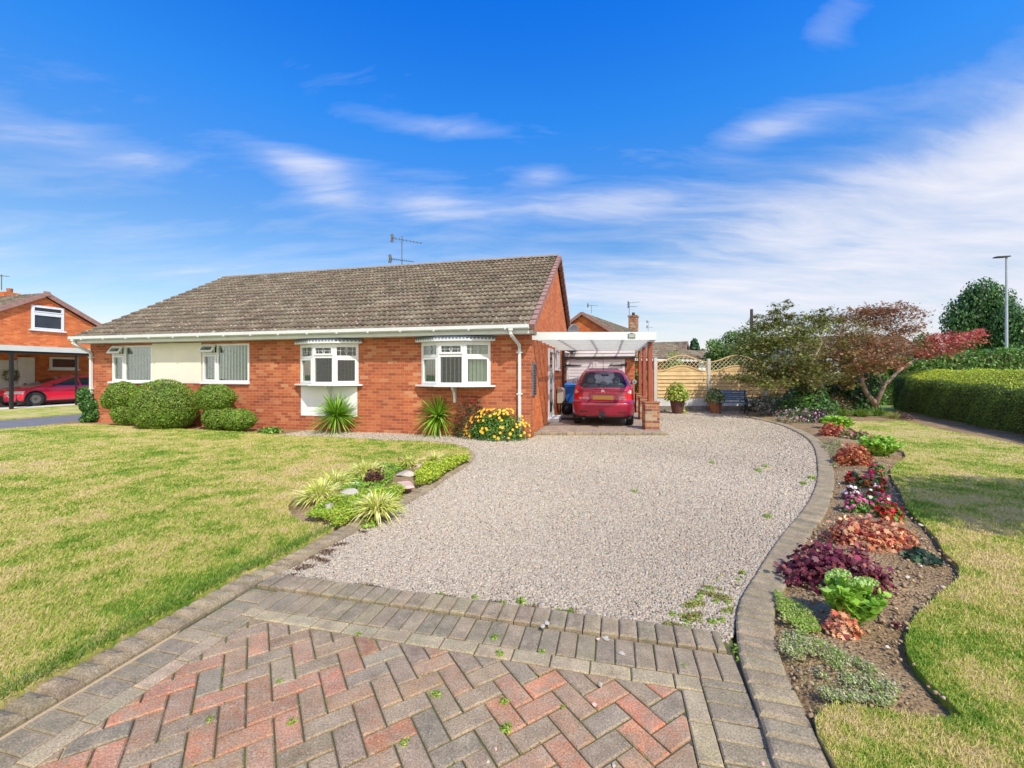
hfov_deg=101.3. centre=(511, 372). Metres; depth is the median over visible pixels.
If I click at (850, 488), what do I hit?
begonia
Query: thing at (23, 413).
neighbour grass
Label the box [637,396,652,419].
brick pillar
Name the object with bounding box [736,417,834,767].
kerb
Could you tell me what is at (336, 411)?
cordyline
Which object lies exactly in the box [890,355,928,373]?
shrub
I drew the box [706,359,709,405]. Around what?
fence post
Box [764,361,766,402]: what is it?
fence post
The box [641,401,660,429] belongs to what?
brick pillar
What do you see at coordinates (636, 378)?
shrub
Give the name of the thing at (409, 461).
striped grass
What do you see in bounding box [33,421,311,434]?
mulch strip
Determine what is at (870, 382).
shrub
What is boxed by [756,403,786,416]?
daisy clump
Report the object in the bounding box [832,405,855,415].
fern
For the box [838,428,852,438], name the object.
begonia
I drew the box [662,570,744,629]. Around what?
moss
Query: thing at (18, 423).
neighbour drive
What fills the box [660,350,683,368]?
shrub
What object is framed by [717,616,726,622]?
weed
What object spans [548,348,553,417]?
door
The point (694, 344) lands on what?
conifer tree
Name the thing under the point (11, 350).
carport
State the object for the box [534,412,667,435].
carport paving
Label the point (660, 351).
garage
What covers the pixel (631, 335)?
house sign
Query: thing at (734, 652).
weed
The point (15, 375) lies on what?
wreath
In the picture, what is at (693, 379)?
lattice fence
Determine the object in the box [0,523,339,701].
grass fringe
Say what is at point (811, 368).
maple tree
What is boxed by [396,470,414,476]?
rock
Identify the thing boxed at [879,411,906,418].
ornamental grass
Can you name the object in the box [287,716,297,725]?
weed
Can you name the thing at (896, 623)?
seedling
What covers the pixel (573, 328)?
satellite dish
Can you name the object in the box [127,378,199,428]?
clipped shrub
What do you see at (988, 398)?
hedge
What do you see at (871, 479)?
begonia
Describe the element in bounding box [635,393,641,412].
brick pillar
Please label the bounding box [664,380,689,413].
potted plant
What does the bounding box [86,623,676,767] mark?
moss
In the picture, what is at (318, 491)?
striped grass
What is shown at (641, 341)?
carport
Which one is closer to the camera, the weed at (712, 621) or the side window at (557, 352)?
the weed at (712, 621)
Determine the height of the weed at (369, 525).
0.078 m
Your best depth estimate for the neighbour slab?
18.84 m
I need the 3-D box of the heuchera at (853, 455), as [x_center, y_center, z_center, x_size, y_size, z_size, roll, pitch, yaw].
[5.500,1.309,6.762,0.667,0.372,0.471,0,0,0]
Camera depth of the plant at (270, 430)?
10.41 m
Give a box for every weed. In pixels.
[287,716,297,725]
[360,517,377,528]
[400,736,409,747]
[430,690,440,698]
[490,633,498,639]
[496,649,504,656]
[499,697,508,703]
[499,721,512,734]
[516,596,524,604]
[707,617,717,624]
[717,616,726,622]
[732,644,738,654]
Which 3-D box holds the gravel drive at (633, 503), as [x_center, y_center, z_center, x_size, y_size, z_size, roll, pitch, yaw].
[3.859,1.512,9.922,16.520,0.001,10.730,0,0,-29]
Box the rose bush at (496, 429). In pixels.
[463,408,530,441]
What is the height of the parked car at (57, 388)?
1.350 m
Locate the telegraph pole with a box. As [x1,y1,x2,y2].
[750,309,755,366]
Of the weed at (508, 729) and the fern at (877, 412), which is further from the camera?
the fern at (877, 412)
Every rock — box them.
[325,503,333,509]
[341,488,357,495]
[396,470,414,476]
[396,481,414,490]
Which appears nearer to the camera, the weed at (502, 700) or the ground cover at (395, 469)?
the weed at (502, 700)
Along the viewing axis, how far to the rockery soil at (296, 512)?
4.64 m
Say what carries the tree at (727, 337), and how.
on the ground at (886, 407)
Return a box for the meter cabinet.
[557,388,564,414]
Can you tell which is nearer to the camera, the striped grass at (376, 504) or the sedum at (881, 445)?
the striped grass at (376, 504)
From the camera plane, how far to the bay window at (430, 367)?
9.83 m
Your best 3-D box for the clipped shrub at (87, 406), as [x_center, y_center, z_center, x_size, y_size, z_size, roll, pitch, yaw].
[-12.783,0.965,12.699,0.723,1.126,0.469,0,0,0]
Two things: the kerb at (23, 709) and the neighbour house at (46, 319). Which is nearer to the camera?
the kerb at (23, 709)
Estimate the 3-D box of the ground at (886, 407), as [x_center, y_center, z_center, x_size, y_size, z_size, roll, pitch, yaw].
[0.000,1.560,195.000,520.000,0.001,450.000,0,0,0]
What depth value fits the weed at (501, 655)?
2.24 m
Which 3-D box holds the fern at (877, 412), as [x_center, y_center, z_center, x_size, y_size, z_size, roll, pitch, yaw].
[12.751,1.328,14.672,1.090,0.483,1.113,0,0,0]
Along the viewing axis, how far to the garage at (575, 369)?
15.43 m
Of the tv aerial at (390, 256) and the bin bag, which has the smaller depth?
the bin bag
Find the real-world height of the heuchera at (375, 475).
0.284 m
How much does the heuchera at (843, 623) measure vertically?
0.162 m
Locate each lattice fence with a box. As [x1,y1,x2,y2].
[657,355,706,405]
[710,355,763,405]
[767,355,819,405]
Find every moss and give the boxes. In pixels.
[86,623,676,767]
[287,520,377,575]
[315,577,579,612]
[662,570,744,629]
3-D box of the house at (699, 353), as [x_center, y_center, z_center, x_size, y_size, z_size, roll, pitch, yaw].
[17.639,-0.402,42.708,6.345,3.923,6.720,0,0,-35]
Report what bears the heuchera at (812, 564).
on the bed soil at (811, 698)
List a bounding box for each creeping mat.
[774,586,821,632]
[779,628,900,706]
[819,438,843,467]
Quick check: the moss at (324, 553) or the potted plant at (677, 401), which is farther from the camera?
the potted plant at (677, 401)
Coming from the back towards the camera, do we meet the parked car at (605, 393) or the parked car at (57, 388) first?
the parked car at (57, 388)
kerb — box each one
[0,441,474,736]
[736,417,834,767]
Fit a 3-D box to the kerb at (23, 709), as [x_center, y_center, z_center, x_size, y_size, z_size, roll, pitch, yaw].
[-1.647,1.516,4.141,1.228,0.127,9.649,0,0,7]
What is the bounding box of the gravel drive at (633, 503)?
[300,411,809,638]
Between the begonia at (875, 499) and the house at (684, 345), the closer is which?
the begonia at (875, 499)
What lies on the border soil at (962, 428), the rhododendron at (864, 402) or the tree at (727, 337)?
the rhododendron at (864, 402)
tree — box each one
[689,338,699,349]
[702,341,738,369]
[704,328,780,366]
[718,298,850,414]
[796,300,991,409]
[912,332,938,351]
[937,276,1023,355]
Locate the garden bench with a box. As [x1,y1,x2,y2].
[717,390,748,414]
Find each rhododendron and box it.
[769,384,840,418]
[833,381,873,410]
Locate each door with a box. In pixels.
[0,360,17,404]
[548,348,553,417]
[565,359,594,400]
[595,359,626,372]
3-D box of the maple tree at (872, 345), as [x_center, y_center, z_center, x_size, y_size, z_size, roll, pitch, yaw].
[14.411,-0.601,15.927,8.073,4.438,3.833,0,0,0]
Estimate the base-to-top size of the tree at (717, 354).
3.203 m
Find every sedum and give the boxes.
[816,568,891,626]
[819,415,855,428]
[856,435,904,455]
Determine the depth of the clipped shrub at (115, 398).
11.54 m
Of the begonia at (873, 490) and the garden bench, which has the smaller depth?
the begonia at (873, 490)
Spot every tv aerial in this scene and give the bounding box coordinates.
[388,233,420,263]
[627,301,636,323]
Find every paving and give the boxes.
[0,573,773,767]
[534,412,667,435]
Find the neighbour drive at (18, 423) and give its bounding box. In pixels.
[0,414,81,428]
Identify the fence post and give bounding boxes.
[653,358,656,400]
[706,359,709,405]
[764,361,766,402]
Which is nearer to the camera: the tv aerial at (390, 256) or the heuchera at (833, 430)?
the heuchera at (833, 430)
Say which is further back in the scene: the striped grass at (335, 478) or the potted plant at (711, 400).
the potted plant at (711, 400)
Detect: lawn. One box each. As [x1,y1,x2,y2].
[0,424,470,709]
[814,421,1023,767]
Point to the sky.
(701, 165)
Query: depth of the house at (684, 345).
46.83 m
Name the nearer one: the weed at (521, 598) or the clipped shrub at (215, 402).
the weed at (521, 598)
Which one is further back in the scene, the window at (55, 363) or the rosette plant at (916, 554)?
the window at (55, 363)
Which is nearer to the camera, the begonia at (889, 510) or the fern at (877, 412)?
the begonia at (889, 510)
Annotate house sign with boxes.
[628,333,634,337]
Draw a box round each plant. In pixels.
[256,427,282,433]
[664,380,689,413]
[703,387,725,412]
[900,546,947,566]
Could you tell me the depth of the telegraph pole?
39.90 m
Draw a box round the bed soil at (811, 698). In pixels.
[776,421,954,767]
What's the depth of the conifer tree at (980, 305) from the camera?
34.05 m
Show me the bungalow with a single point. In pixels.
(386, 348)
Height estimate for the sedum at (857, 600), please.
0.353 m
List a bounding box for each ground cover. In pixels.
[305,481,404,526]
[337,462,409,493]
[414,453,469,484]
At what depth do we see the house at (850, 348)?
28.26 m
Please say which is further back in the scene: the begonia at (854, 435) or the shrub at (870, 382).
the shrub at (870, 382)
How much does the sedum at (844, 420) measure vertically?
0.413 m
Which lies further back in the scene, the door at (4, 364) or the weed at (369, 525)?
the door at (4, 364)
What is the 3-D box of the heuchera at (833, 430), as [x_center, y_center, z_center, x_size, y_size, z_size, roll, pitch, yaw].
[7.518,1.324,9.811,0.729,0.347,0.524,0,0,0]
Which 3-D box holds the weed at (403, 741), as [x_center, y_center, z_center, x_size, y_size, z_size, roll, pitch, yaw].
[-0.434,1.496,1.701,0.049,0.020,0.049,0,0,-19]
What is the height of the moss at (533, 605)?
0.031 m
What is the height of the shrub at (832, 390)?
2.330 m
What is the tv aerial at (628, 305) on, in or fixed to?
attached to the house at (584, 322)
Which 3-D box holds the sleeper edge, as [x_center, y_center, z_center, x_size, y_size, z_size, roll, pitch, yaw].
[8.800,1.427,16.505,6.800,0.245,0.130,0,0,0]
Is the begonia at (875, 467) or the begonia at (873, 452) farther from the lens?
the begonia at (873, 452)
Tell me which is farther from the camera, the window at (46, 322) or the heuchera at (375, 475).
the window at (46, 322)
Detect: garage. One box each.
[565,350,634,412]
[575,343,703,400]
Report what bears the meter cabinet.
on the carport paving at (592, 426)
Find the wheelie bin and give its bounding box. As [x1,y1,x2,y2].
[564,383,575,412]
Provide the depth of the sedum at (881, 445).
7.32 m
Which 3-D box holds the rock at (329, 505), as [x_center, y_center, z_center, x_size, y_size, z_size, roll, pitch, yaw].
[-1.911,1.424,4.395,0.093,0.129,0.154,0,0,-25]
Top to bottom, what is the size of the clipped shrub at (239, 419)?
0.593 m
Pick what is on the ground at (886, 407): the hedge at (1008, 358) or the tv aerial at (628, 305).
the hedge at (1008, 358)
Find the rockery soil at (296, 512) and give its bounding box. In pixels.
[288,460,458,530]
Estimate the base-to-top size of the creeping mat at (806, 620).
0.063 m
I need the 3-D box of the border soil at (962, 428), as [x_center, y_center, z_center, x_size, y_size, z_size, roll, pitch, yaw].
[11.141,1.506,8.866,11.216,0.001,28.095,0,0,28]
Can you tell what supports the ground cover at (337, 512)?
on the rockery soil at (296, 512)
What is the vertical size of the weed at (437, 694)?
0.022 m
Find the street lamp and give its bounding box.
[992,255,1010,349]
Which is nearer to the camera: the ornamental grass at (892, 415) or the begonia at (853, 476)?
the begonia at (853, 476)
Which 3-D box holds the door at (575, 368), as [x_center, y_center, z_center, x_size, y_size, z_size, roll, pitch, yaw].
[2.526,0.455,15.619,1.115,1.890,0.094,0,0,13]
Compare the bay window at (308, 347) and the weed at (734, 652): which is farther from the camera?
the bay window at (308, 347)
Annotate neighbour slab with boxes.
[0,401,78,409]
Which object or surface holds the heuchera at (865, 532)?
on the bed soil at (811, 698)
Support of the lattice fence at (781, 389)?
attached to the fence post at (765, 393)
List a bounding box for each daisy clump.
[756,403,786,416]
[771,407,819,423]
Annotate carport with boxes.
[0,345,89,408]
[532,332,655,401]
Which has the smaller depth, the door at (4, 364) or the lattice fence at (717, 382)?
the lattice fence at (717, 382)
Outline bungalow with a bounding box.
[68,254,570,437]
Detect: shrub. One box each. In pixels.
[75,386,99,422]
[100,381,138,425]
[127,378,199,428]
[193,384,237,430]
[220,408,257,431]
[451,395,491,437]
[621,355,646,392]
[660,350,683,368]
[759,396,795,410]
[806,358,851,401]
[813,392,852,411]
[827,370,886,407]
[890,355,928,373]
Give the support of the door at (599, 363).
in the garage at (575, 369)
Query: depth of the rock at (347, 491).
4.81 m
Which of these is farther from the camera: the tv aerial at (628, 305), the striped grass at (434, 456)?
the tv aerial at (628, 305)
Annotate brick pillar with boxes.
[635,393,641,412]
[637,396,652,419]
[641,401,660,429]
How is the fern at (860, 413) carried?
on the border soil at (962, 428)
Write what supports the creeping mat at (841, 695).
on the bed soil at (811, 698)
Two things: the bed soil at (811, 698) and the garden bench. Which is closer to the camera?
the bed soil at (811, 698)
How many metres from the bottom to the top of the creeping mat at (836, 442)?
0.084 m
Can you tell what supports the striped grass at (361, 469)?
on the rockery soil at (296, 512)
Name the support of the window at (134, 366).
in the bungalow
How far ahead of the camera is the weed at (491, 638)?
2.37 m
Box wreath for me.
[1,369,19,382]
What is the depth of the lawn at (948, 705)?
2.38 m
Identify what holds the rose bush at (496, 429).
on the gravel drive at (633, 503)
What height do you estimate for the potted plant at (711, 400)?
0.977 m
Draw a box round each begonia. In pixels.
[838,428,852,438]
[842,483,860,498]
[842,493,870,512]
[843,470,864,485]
[852,429,868,439]
[856,470,889,489]
[865,483,891,501]
[865,492,891,508]
[867,436,884,456]
[867,462,886,475]
[872,500,906,521]
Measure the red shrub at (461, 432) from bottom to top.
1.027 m
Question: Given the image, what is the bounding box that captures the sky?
[0,0,1023,355]
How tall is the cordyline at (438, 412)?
1.333 m
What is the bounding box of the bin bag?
[562,401,571,413]
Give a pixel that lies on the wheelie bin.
(569, 389)
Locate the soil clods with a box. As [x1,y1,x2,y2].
[774,420,955,745]
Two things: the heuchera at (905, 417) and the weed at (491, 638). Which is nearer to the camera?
the weed at (491, 638)
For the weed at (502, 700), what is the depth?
1.91 m
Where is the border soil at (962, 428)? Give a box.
[739,410,1023,731]
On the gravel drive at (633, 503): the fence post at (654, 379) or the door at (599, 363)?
the fence post at (654, 379)
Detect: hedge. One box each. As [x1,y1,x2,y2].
[838,344,1023,404]
[889,368,1023,435]
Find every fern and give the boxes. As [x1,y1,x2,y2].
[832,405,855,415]
[844,407,877,416]
[864,407,897,415]
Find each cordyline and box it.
[306,391,362,434]
[413,393,454,437]
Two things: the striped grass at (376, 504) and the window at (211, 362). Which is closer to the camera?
the striped grass at (376, 504)
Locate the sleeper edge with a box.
[660,406,767,410]
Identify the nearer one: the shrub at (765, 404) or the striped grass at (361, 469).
the striped grass at (361, 469)
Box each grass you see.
[0,405,81,420]
[288,476,346,509]
[313,467,357,488]
[342,459,387,480]
[343,487,411,524]
[395,453,421,468]
[421,451,449,462]
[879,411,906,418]
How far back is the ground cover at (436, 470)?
6.11 m
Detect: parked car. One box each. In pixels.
[0,375,88,405]
[572,368,637,424]
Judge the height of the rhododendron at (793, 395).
1.340 m
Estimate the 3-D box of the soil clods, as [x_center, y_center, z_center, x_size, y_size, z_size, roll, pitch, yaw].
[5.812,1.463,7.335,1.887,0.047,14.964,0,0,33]
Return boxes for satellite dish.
[567,324,578,331]
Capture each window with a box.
[29,305,66,332]
[47,357,79,369]
[106,345,151,383]
[197,343,249,383]
[294,338,362,399]
[415,335,495,402]
[555,348,560,370]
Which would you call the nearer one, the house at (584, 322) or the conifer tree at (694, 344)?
the house at (584, 322)
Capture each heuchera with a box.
[363,466,387,484]
[773,537,899,598]
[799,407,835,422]
[816,422,849,436]
[820,607,865,639]
[821,513,925,553]
[832,443,874,466]
[900,413,915,419]
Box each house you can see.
[0,288,101,404]
[570,312,655,359]
[656,341,689,349]
[687,350,705,370]
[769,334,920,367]
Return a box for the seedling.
[890,620,903,629]
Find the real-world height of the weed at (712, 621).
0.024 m
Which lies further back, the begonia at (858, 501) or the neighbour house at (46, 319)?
the neighbour house at (46, 319)
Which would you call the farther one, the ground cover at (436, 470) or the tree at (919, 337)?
the tree at (919, 337)
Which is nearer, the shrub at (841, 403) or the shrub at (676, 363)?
the shrub at (841, 403)
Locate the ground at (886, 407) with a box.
[731,398,896,649]
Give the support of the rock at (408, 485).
on the rockery soil at (296, 512)
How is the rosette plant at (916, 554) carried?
on the bed soil at (811, 698)
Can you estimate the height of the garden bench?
0.872 m

